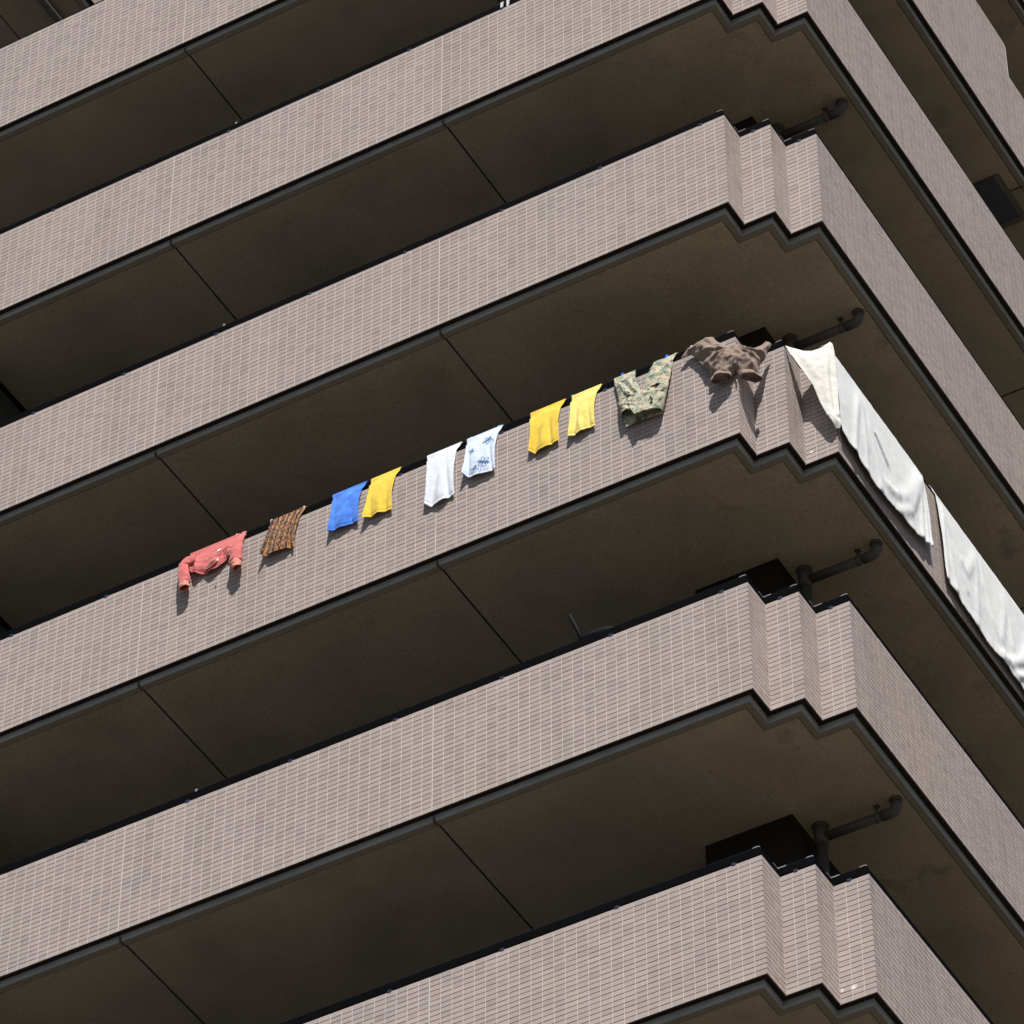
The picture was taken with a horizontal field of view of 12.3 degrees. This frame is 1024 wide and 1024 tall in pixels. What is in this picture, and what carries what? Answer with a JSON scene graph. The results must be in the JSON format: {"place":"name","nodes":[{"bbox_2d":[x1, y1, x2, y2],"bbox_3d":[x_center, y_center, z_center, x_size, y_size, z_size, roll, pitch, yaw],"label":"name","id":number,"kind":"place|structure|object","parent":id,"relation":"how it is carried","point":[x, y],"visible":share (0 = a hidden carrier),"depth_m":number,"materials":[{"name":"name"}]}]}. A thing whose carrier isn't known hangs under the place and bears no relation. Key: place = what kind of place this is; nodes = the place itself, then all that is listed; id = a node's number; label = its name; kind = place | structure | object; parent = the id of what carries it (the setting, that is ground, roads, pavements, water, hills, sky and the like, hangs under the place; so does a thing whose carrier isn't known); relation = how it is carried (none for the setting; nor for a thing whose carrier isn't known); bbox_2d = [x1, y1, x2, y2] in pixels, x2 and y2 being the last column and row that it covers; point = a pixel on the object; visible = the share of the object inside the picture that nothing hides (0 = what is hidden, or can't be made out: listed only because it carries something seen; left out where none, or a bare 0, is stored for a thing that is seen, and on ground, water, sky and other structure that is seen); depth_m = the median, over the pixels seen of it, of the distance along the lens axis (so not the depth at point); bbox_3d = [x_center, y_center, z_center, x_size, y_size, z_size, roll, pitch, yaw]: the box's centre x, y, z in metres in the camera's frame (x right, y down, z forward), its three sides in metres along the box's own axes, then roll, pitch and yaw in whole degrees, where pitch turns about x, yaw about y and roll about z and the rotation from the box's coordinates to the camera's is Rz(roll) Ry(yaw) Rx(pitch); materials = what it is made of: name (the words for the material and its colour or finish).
{"place":"outdoors","nodes":[
{"label":"outdoors","id":0,"kind":"place"},
{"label":"pavement","id":1,"kind":"structure","parent":0,"visible":0},
{"bbox_2d":[0,0,1023,1023],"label":"apartment building","id":2,"kind":"structure","parent":1,"relation":"on","point":[753,753],"depth_m":42.18,"materials":[{"name":"light beige-pink ceramic tile"},{"name":"concrete"},{"name":"paint"}]},
{"bbox_2d":[178,531,245,591],"bbox_3d":[-2.639,0.451,42.262,0.696,0.589,0.257,-22,-49,21],"label":"sweatshirt","id":3,"kind":"object","parent":2,"relation":"hanging from","point":[205,561],"visible":1,"depth_m":42.24,"materials":[{"name":"fabric"}]},
{"bbox_2d":[259,506,306,556],"bbox_3d":[-2.004,0.191,42.036,0.404,0.534,0.217,-22,-49,21],"label":"towel","id":4,"kind":"object","parent":2,"relation":"hanging from","point":[280,534],"visible":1,"depth_m":41.97,"materials":[{"name":"brown fabric"}]},
{"bbox_2d":[327,481,367,530],"bbox_3d":[-1.429,-0.030,41.803,0.354,0.540,0.200,-22,-49,21],"label":"towel","id":5,"kind":"object","parent":2,"relation":"hanging from","point":[344,509],"visible":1,"depth_m":41.74,"materials":[{"name":"blue fabric"}]},
{"bbox_2d":[361,467,401,517],"bbox_3d":[-1.120,-0.149,41.667,0.337,0.562,0.204,-22,-49,21],"label":"towel","id":6,"kind":"object","parent":2,"relation":"hanging from","point":[379,497],"visible":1,"depth_m":41.60,"materials":[{"name":"yellow fabric"}]},
{"bbox_2d":[424,442,462,506],"bbox_3d":[-0.583,-0.301,41.401,0.351,0.723,0.178,-22,-49,21],"label":"towel","id":7,"kind":"object","parent":2,"relation":"hanging from","point":[439,484],"visible":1,"depth_m":41.34,"materials":[{"name":"white fabric"}]},
{"bbox_2d":[461,425,503,477],"bbox_3d":[-0.235,-0.500,41.289,0.360,0.596,0.211,-22,-49,21],"label":"towel","id":8,"kind":"object","parent":2,"relation":"hanging from","point":[479,457],"visible":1,"depth_m":41.23,"materials":[{"name":"white fabric"}]},
{"bbox_2d":[528,399,566,453],"bbox_3d":[0.323,-0.717,41.077,0.349,0.590,0.180,-22,-49,21],"label":"towel","id":9,"kind":"object","parent":2,"relation":"hanging from","point":[543,427],"visible":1,"depth_m":41.02,"materials":[{"name":"yellow fabric"}]},
{"bbox_2d":[567,384,602,436],"bbox_3d":[0.651,-0.856,40.943,0.302,0.580,0.187,-22,-49,21],"label":"towel","id":10,"kind":"object","parent":2,"relation":"hanging from","point":[581,415],"visible":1,"depth_m":40.88,"materials":[{"name":"yellow fabric"}]},
{"bbox_2d":[567,614,613,639],"bbox_3d":[0.706,0.947,39.324,0.515,0.452,0.120,-22,-49,21],"label":"drying rack","id":11,"kind":"object","parent":2,"relation":"attached to","point":[576,627],"visible":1,"depth_m":39.26,"materials":[{"name":"black metal"}]},
{"bbox_2d":[614,353,677,427],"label":"trousers","id":12,"kind":"object","parent":2,"relation":"hanging from","point":[637,404],"visible":1,"depth_m":40.54,"materials":[{"name":"fabric"}]},
{"bbox_2d":[681,337,770,383],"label":"shorts","id":13,"kind":"object","parent":2,"relation":"hanging from","point":[719,362],"visible":1,"depth_m":40.25,"materials":[{"name":"brown fabric"}]},
{"bbox_2d":[785,342,933,546],"bbox_3d":[3.054,-0.574,40.788,0.332,1.212,2.015,-26,-50,24],"label":"bed sheet","id":14,"kind":"object","parent":2,"relation":"hanging from","point":[896,476],"visible":1,"depth_m":40.60,"materials":[{"name":"white fabric"}]},
{"bbox_2d":[929,485,1023,689],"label":"bed sheet","id":15,"kind":"object","parent":2,"relation":"hanging from","point":[992,608],"visible":1,"depth_m":41.96,"materials":[{"name":"white fabric"}]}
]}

